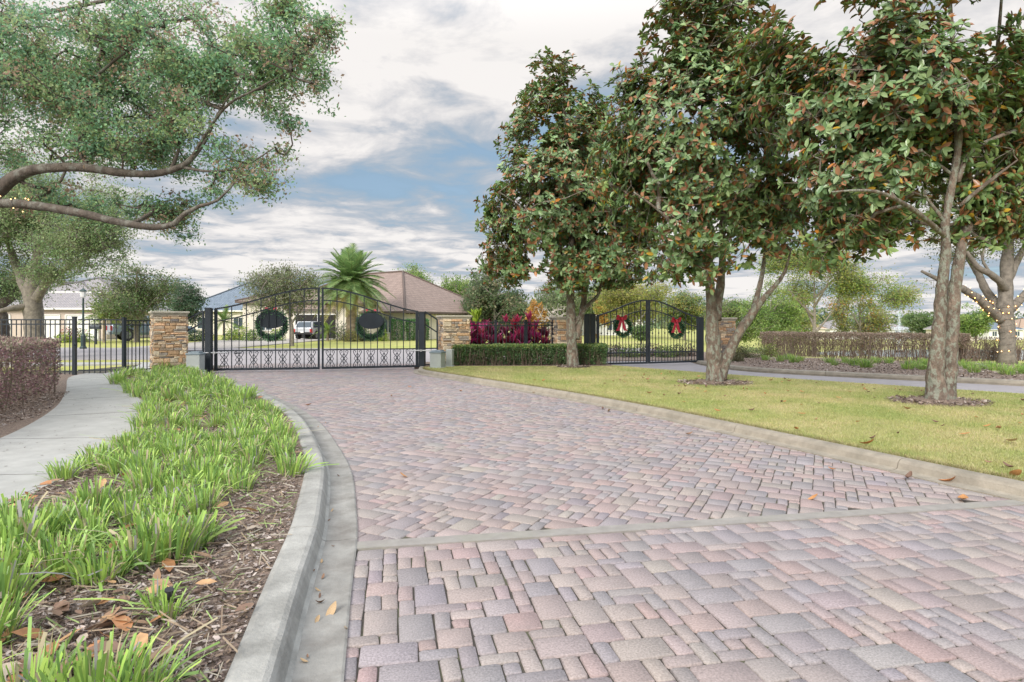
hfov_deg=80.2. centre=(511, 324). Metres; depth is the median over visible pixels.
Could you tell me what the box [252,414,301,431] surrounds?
liriope clump
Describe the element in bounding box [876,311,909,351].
fountain
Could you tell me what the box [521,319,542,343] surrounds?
ti plant
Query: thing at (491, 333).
ti plant
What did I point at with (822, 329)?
house
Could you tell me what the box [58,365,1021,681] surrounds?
road base
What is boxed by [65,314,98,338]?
garage door
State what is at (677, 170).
magnolia tree
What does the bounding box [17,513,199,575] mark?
liriope clump
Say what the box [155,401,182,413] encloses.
liriope clump
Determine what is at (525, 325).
picket fence
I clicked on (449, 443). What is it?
road
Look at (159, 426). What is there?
liriope clump
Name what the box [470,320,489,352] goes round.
ti plant
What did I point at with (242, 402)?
liriope clump
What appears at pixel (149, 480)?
liriope clump
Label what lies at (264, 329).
window
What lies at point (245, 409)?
liriope clump
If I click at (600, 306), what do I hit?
maple tree
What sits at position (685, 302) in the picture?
broadleaf tree
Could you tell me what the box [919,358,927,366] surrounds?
liriope clump
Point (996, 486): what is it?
kerb
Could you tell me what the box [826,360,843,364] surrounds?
liriope clump
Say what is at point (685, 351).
gate leaf
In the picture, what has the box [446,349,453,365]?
utility box
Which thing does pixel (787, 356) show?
liriope clump
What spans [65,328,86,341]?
shrub
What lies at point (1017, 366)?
liriope clump
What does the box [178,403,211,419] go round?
liriope clump
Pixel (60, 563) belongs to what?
liriope clump
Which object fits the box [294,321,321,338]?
parked car
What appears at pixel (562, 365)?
mulch chips
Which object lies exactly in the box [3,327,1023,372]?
ground
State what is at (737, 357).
shrub
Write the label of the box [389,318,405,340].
wall hedge
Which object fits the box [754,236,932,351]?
pine tree
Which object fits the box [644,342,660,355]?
shrub
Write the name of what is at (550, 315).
bare tree
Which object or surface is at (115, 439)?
liriope clump
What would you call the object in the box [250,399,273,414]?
liriope clump
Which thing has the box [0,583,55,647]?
liriope clump
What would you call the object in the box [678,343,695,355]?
shrub
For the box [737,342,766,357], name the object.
shrub
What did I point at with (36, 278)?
live oak
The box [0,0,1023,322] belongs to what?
sky
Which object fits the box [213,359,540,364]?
street
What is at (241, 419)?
liriope clump
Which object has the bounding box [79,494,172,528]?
liriope clump
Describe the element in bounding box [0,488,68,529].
liriope clump
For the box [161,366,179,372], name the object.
liriope clump
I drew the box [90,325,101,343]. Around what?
mailbox
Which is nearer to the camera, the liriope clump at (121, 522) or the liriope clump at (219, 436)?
the liriope clump at (121, 522)
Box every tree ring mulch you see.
[679,380,746,385]
[893,397,989,406]
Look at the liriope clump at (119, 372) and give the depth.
13.87 m
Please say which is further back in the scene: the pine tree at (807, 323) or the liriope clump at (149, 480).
the pine tree at (807, 323)
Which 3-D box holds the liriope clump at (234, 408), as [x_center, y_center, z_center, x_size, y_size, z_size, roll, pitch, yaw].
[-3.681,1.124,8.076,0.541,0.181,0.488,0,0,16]
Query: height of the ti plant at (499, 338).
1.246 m
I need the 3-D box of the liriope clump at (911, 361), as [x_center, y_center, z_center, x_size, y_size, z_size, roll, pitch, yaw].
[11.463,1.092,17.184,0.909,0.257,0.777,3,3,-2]
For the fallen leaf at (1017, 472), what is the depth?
4.79 m
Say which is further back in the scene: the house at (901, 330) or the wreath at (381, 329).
the house at (901, 330)
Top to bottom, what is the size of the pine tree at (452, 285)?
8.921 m
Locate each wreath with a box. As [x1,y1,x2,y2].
[254,307,290,341]
[355,309,386,340]
[613,315,632,337]
[667,317,685,339]
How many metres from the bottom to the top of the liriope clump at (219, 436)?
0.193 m
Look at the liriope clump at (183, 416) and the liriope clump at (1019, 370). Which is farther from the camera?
the liriope clump at (1019, 370)
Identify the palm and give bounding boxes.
[77,293,133,342]
[204,305,243,339]
[310,320,344,340]
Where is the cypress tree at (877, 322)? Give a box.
[821,292,898,355]
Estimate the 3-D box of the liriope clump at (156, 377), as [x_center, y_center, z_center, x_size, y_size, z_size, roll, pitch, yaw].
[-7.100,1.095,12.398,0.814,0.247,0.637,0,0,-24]
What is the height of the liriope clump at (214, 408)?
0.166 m
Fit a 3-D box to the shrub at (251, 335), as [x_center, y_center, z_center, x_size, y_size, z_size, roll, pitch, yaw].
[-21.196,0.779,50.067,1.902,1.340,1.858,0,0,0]
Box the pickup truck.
[106,316,196,340]
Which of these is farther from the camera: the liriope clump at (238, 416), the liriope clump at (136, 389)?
the liriope clump at (136, 389)
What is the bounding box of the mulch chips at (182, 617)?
[0,377,302,681]
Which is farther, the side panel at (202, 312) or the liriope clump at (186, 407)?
the side panel at (202, 312)
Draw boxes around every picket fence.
[0,316,77,374]
[121,317,150,369]
[470,320,553,361]
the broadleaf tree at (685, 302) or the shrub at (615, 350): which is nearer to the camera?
the shrub at (615, 350)
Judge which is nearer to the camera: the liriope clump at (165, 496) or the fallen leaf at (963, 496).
the liriope clump at (165, 496)
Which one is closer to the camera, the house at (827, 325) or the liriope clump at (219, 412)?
the liriope clump at (219, 412)
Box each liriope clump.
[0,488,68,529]
[0,499,123,561]
[0,503,76,539]
[0,518,121,576]
[0,537,79,574]
[0,551,67,610]
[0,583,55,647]
[0,616,84,681]
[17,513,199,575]
[18,530,131,583]
[18,617,217,681]
[20,536,177,590]
[22,493,106,522]
[25,494,129,538]
[36,454,102,480]
[44,483,161,515]
[45,473,153,513]
[56,510,119,551]
[67,437,139,457]
[68,447,125,468]
[70,506,237,563]
[73,576,181,612]
[79,430,154,449]
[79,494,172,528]
[82,448,127,471]
[91,451,141,475]
[93,450,178,478]
[94,636,220,681]
[97,431,134,447]
[98,511,171,547]
[102,460,184,489]
[103,371,139,383]
[103,381,158,396]
[106,439,161,456]
[107,368,133,376]
[107,447,165,465]
[110,411,170,430]
[112,458,181,497]
[113,378,140,389]
[113,435,161,452]
[114,379,151,392]
[117,365,134,375]
[117,408,166,422]
[121,374,150,383]
[122,508,244,552]
[125,400,170,412]
[125,434,208,459]
[125,493,202,526]
[126,426,154,438]
[127,399,161,409]
[130,368,153,377]
[130,368,169,376]
[135,477,248,508]
[136,371,156,379]
[136,376,160,383]
[136,402,180,419]
[137,424,167,435]
[138,390,165,402]
[138,395,180,406]
[139,469,227,500]
[140,378,179,388]
[142,376,181,388]
[143,432,169,441]
[144,422,179,436]
[145,479,228,519]
[145,485,216,512]
[145,588,206,625]
[146,381,170,394]
[147,436,194,459]
[148,362,174,369]
[150,408,205,429]
[152,365,164,372]
[152,373,182,383]
[153,372,171,381]
[153,384,183,400]
[153,448,228,476]
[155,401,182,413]
[155,430,201,451]
[156,381,188,397]
[160,372,205,385]
[160,448,192,466]
[160,462,252,490]
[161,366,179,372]
[163,364,184,371]
[163,368,200,375]
[163,451,235,472]
[164,428,195,437]
[165,374,205,386]
[165,410,197,424]
[167,377,217,386]
[170,387,205,402]
[171,426,224,445]
[172,453,224,483]
[175,416,216,432]
[176,392,215,405]
[178,366,202,373]
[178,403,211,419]
[178,404,199,411]
[179,440,261,463]
[180,368,201,378]
[180,398,211,409]
[185,380,212,391]
[185,467,264,492]
[186,382,231,393]
[187,396,222,405]
[189,384,230,399]
[190,387,209,397]
[191,438,238,451]
[196,370,221,377]
[197,427,258,445]
[199,409,230,420]
[200,412,228,427]
[201,372,218,380]
[203,373,225,383]
[205,402,226,414]
[205,438,241,457]
[206,395,249,409]
[208,376,229,384]
[208,384,249,402]
[208,385,261,404]
[210,418,253,439]
[213,426,267,448]
[213,453,277,475]
[216,378,236,385]
[216,462,260,481]
[219,404,250,415]
[220,442,284,464]
[223,410,260,423]
[223,413,262,429]
[223,437,273,455]
[227,398,268,409]
[229,409,263,421]
[229,420,275,442]
[232,383,263,398]
[235,404,260,416]
[237,434,282,449]
[240,427,280,445]
[242,432,304,452]
[244,410,283,421]
[248,398,273,408]
[249,412,290,426]
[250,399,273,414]
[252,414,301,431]
[259,447,335,476]
[261,404,289,415]
[261,438,304,460]
[263,423,305,434]
[266,422,321,441]
[761,355,770,359]
[773,354,786,360]
[784,353,795,359]
[787,355,800,362]
[823,356,837,362]
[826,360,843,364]
[840,356,852,363]
[841,359,859,365]
[845,356,858,365]
[851,359,874,366]
[858,358,874,367]
[868,357,882,362]
[869,356,882,362]
[882,357,895,362]
[895,361,919,368]
[903,358,921,364]
[916,363,926,369]
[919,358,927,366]
[958,358,978,365]
[959,361,985,368]
[964,364,994,372]
[973,360,991,368]
[977,362,1013,370]
[993,364,1016,373]
[995,366,1019,374]
[1007,362,1022,369]
[1015,366,1023,373]
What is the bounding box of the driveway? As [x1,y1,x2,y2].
[127,339,335,347]
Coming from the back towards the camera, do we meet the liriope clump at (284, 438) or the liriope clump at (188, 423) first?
the liriope clump at (188, 423)
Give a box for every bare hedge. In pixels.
[758,330,971,361]
[958,336,1023,361]
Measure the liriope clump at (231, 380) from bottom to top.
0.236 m
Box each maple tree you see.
[525,299,547,338]
[593,299,612,333]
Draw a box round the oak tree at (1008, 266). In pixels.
[894,173,1023,363]
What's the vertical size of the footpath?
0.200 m
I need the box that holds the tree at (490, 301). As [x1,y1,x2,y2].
[454,265,538,332]
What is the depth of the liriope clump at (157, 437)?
6.04 m
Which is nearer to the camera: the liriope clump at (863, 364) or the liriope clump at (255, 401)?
the liriope clump at (255, 401)
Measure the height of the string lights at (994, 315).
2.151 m
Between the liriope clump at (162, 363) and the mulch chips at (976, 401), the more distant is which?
the liriope clump at (162, 363)
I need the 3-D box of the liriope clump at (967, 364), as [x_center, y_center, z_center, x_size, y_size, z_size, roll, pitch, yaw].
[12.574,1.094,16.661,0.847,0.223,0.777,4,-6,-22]
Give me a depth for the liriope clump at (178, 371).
13.77 m
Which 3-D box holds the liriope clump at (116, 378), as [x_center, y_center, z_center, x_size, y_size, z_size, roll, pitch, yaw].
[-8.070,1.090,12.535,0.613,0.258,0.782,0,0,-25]
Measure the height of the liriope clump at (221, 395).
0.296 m
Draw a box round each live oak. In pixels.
[0,0,355,251]
[0,132,153,337]
[0,233,73,336]
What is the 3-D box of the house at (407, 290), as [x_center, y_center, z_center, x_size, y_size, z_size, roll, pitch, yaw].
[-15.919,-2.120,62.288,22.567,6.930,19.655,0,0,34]
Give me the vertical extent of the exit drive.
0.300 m
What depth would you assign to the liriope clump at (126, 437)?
5.82 m
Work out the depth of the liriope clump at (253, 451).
5.23 m
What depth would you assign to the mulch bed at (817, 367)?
17.24 m
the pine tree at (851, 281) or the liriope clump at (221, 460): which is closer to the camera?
the liriope clump at (221, 460)
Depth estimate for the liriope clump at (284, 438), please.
5.82 m
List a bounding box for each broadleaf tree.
[527,277,592,330]
[575,280,615,326]
[589,275,686,337]
[630,312,653,343]
[657,287,705,339]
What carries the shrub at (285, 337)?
on the ground at (430, 343)
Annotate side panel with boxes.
[187,310,203,351]
[425,311,437,364]
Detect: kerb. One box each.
[199,372,330,681]
[413,366,1023,501]
[696,360,1023,385]
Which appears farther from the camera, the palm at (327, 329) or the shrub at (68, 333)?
the palm at (327, 329)
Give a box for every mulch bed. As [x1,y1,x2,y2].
[414,362,612,368]
[608,352,775,361]
[690,357,1023,379]
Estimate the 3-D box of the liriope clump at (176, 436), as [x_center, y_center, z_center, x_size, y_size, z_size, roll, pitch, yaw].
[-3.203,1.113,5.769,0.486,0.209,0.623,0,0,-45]
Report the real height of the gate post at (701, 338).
1.547 m
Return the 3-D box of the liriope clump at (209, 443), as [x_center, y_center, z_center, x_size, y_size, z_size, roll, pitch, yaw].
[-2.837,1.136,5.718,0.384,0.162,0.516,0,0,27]
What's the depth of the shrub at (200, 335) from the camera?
49.62 m
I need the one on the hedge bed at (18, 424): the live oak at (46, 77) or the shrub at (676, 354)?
the live oak at (46, 77)
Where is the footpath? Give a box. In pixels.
[0,373,142,504]
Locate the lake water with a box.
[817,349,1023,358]
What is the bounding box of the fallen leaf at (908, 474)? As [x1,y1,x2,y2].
[905,471,911,477]
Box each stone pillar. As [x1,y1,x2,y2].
[148,311,189,370]
[436,315,471,364]
[549,316,582,361]
[705,318,736,355]
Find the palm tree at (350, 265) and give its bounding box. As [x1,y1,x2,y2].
[306,243,394,341]
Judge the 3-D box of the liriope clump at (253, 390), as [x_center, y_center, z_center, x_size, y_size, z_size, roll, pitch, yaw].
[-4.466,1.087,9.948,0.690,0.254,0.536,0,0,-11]
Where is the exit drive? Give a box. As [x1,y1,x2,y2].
[606,361,1023,392]
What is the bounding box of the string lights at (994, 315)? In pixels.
[964,285,1023,351]
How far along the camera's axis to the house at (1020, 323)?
208.53 m
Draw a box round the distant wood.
[157,293,1023,332]
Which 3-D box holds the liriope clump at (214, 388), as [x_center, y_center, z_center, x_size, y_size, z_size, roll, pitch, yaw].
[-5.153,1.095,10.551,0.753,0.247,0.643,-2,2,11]
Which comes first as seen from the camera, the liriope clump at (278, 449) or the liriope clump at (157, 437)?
the liriope clump at (278, 449)
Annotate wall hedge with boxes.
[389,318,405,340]
[405,319,415,340]
[426,318,429,340]
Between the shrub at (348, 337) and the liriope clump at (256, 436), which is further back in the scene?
the shrub at (348, 337)
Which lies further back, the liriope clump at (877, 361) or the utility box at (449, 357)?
the liriope clump at (877, 361)
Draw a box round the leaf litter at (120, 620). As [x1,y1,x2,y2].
[0,374,299,681]
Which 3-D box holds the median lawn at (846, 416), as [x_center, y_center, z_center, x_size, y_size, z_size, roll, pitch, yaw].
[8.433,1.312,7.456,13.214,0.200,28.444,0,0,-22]
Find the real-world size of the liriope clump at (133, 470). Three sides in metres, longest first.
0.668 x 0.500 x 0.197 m
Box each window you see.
[197,317,204,328]
[233,317,242,328]
[258,314,272,330]
[383,315,393,332]
[608,320,614,330]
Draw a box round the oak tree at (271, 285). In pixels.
[228,257,327,345]
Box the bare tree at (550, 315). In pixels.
[531,303,565,338]
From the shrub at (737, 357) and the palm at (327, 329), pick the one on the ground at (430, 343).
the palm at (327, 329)
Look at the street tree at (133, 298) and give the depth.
46.38 m
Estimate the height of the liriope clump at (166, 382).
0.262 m
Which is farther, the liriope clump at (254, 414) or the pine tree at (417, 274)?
the pine tree at (417, 274)
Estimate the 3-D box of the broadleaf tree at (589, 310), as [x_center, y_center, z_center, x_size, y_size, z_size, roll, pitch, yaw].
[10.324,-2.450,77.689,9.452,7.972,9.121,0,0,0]
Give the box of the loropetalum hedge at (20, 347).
[0,334,63,411]
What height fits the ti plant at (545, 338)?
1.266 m
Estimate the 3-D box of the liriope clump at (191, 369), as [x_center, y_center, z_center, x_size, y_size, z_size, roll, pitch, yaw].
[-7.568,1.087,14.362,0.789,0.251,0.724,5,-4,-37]
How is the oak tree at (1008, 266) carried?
on the ground at (430, 343)
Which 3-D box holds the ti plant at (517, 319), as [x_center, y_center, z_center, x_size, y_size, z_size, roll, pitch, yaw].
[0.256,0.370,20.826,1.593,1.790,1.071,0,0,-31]
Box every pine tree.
[392,260,435,283]
[439,271,471,295]
[443,276,474,294]
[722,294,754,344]
[732,276,811,346]
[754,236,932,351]
[767,276,823,352]
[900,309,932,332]
[959,302,994,341]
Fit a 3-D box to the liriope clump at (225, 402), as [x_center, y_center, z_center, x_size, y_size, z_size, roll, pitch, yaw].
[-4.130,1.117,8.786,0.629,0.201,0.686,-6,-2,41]
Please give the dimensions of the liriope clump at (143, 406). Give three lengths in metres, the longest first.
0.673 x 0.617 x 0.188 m
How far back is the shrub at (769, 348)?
23.31 m
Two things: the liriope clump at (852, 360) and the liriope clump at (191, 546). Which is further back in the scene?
the liriope clump at (852, 360)
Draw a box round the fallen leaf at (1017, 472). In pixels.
[1009,469,1021,475]
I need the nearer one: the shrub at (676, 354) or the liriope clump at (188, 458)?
the liriope clump at (188, 458)
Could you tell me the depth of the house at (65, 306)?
56.92 m
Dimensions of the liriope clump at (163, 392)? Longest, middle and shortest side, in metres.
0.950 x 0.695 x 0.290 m
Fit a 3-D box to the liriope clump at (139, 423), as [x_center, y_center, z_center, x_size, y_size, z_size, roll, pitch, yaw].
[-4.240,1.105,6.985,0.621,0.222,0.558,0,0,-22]
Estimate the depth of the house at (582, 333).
78.53 m
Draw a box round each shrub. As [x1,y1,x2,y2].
[52,333,71,342]
[56,327,80,341]
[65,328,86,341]
[70,333,93,341]
[188,328,213,341]
[188,329,204,341]
[221,325,242,339]
[233,323,252,339]
[242,328,263,340]
[270,327,286,340]
[331,321,345,340]
[341,329,359,341]
[353,327,369,340]
[378,329,388,340]
[608,343,626,355]
[614,344,639,357]
[632,343,651,356]
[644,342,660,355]
[651,345,678,357]
[671,343,687,356]
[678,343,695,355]
[732,352,744,361]
[736,343,748,356]
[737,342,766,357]
[756,342,779,356]
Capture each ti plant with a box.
[466,308,485,342]
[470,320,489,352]
[474,326,517,359]
[475,319,501,343]
[475,323,511,343]
[500,311,536,343]
[510,323,540,353]
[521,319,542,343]
[530,326,550,355]
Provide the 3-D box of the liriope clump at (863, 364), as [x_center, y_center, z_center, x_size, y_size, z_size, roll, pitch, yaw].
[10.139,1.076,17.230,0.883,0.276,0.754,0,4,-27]
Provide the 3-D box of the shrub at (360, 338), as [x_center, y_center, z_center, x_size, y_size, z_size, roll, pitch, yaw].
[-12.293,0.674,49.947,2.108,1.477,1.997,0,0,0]
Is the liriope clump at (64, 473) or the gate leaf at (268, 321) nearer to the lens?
the liriope clump at (64, 473)
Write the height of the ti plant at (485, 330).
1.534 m
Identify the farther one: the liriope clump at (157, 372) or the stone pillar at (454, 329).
the stone pillar at (454, 329)
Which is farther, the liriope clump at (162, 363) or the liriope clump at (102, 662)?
the liriope clump at (162, 363)
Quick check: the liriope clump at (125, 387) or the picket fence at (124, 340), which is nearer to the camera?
the liriope clump at (125, 387)
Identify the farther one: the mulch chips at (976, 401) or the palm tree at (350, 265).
the palm tree at (350, 265)
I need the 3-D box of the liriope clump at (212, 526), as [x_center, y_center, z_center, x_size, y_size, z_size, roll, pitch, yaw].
[-1.845,1.124,3.349,0.581,0.192,0.451,0,0,1]
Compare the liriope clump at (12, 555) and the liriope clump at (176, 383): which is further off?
the liriope clump at (176, 383)
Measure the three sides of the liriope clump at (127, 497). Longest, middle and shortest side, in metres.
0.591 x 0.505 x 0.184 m
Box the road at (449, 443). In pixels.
[210,363,1008,541]
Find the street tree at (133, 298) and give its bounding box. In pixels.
[76,255,191,341]
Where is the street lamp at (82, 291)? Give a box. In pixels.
[79,286,86,348]
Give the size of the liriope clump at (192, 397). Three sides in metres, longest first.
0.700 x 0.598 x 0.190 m
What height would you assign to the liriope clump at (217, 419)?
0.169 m
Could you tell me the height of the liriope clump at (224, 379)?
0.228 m
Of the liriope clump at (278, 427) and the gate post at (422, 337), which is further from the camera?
the gate post at (422, 337)
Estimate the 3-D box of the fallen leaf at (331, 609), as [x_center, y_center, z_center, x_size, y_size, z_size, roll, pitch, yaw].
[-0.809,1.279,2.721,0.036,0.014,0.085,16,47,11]
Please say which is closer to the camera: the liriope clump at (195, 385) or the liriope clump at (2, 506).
the liriope clump at (2, 506)
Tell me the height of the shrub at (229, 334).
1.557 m
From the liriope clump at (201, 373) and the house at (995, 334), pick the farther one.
the house at (995, 334)
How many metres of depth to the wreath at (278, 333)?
16.95 m
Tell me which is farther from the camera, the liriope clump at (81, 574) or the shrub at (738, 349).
the shrub at (738, 349)
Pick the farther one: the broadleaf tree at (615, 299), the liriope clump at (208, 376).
the broadleaf tree at (615, 299)
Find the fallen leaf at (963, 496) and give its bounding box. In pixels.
[958,494,968,498]
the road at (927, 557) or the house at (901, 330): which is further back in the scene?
the house at (901, 330)
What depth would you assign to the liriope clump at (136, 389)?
10.23 m
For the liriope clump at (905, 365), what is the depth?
16.50 m
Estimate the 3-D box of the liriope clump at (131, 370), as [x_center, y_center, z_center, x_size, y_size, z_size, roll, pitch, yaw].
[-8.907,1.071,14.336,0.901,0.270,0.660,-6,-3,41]
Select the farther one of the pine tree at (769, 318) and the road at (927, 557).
the pine tree at (769, 318)
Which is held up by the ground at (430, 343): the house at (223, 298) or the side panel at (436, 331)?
the house at (223, 298)
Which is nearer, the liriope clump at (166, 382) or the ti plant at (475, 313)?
the liriope clump at (166, 382)
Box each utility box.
[185,351,205,371]
[429,350,445,367]
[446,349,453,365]
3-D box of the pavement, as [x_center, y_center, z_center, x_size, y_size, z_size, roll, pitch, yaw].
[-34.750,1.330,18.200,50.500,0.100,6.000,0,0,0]
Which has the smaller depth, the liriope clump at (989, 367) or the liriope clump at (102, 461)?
the liriope clump at (102, 461)
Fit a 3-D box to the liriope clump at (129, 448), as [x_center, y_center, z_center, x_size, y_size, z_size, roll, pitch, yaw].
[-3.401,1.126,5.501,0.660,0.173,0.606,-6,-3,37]
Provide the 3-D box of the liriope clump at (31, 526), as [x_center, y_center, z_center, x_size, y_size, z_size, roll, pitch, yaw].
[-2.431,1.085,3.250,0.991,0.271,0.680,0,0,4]
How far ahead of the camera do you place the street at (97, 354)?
27.86 m
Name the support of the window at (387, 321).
in the house at (407, 290)
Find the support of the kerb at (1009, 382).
on the ground at (430, 343)
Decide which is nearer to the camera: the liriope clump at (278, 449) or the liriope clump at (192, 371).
the liriope clump at (278, 449)
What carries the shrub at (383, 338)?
on the ground at (430, 343)
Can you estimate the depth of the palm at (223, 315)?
52.82 m
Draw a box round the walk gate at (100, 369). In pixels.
[78,319,121,372]
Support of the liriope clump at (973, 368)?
on the mulch bed at (817, 367)
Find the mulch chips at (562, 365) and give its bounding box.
[556,364,589,366]
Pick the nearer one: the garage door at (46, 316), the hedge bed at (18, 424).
the hedge bed at (18, 424)
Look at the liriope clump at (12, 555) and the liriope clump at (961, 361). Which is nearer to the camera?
the liriope clump at (12, 555)
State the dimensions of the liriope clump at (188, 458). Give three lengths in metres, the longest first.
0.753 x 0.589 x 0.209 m
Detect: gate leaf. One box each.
[203,287,319,370]
[322,287,431,368]
[596,300,647,364]
[648,300,698,363]
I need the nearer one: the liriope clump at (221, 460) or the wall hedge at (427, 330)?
the liriope clump at (221, 460)
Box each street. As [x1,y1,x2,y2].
[15,347,653,359]
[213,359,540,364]
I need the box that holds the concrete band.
[357,500,1023,550]
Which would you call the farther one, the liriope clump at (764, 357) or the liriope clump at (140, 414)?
the liriope clump at (764, 357)
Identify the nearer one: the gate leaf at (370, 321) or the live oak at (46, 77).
the live oak at (46, 77)
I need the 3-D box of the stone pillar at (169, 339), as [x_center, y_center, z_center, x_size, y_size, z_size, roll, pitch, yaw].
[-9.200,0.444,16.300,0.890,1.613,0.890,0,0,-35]
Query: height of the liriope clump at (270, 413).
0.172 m
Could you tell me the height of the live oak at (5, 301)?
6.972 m
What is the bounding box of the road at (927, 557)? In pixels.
[344,505,1023,681]
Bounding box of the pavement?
[3,362,150,373]
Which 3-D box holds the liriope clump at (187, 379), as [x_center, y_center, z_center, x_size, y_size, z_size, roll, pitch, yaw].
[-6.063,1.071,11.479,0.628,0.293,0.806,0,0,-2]
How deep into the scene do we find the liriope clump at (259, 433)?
6.12 m
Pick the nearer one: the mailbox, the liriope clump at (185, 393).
the liriope clump at (185, 393)
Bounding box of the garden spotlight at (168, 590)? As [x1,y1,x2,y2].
[164,587,173,602]
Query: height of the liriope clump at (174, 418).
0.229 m
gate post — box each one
[204,308,213,372]
[418,312,424,366]
[584,314,589,350]
[590,314,595,354]
[699,317,703,360]
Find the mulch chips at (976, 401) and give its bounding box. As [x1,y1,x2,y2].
[884,394,995,405]
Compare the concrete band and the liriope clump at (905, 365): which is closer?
the concrete band
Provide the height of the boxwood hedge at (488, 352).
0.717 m
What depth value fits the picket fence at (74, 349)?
14.89 m
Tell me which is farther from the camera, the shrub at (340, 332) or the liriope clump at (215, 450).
the shrub at (340, 332)
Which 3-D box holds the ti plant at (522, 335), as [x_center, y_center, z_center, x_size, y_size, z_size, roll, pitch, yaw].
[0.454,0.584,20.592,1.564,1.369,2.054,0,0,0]
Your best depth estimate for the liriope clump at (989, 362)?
16.59 m
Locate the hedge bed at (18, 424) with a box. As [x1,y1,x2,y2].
[0,373,78,437]
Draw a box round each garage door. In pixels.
[8,314,10,336]
[44,314,60,338]
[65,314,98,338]
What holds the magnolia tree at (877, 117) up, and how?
on the tree ring mulch at (954, 401)
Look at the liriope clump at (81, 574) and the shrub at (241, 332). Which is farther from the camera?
the shrub at (241, 332)
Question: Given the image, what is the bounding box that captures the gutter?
[215,375,357,681]
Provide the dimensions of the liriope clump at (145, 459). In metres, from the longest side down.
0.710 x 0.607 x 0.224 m
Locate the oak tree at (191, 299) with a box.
[162,277,209,326]
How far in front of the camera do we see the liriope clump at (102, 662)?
1.94 m
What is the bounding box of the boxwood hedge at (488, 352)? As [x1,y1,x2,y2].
[451,342,607,365]
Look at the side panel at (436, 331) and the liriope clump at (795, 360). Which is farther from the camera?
the liriope clump at (795, 360)
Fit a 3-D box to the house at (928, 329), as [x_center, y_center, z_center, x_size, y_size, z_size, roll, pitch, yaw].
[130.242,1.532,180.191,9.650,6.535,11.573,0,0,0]
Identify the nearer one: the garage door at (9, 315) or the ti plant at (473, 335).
the ti plant at (473, 335)
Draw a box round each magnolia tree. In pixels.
[470,45,671,365]
[582,0,821,381]
[722,0,1023,399]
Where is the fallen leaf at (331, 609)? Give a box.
[325,601,335,615]
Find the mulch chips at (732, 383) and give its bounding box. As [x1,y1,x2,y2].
[676,378,753,384]
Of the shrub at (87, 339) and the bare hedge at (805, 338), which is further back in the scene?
the shrub at (87, 339)
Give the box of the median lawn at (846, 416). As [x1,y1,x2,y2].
[428,365,1023,476]
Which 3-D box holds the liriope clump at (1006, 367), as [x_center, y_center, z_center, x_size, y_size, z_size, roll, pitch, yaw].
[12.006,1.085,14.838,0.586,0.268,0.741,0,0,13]
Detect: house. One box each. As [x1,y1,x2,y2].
[7,277,170,338]
[189,282,266,334]
[235,270,491,339]
[547,311,642,334]
[800,324,827,339]
[819,320,858,338]
[881,323,915,338]
[923,325,977,340]
[978,322,1023,339]
[1015,318,1023,338]
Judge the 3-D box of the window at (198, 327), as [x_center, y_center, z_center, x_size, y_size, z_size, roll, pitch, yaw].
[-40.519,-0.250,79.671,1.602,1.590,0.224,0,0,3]

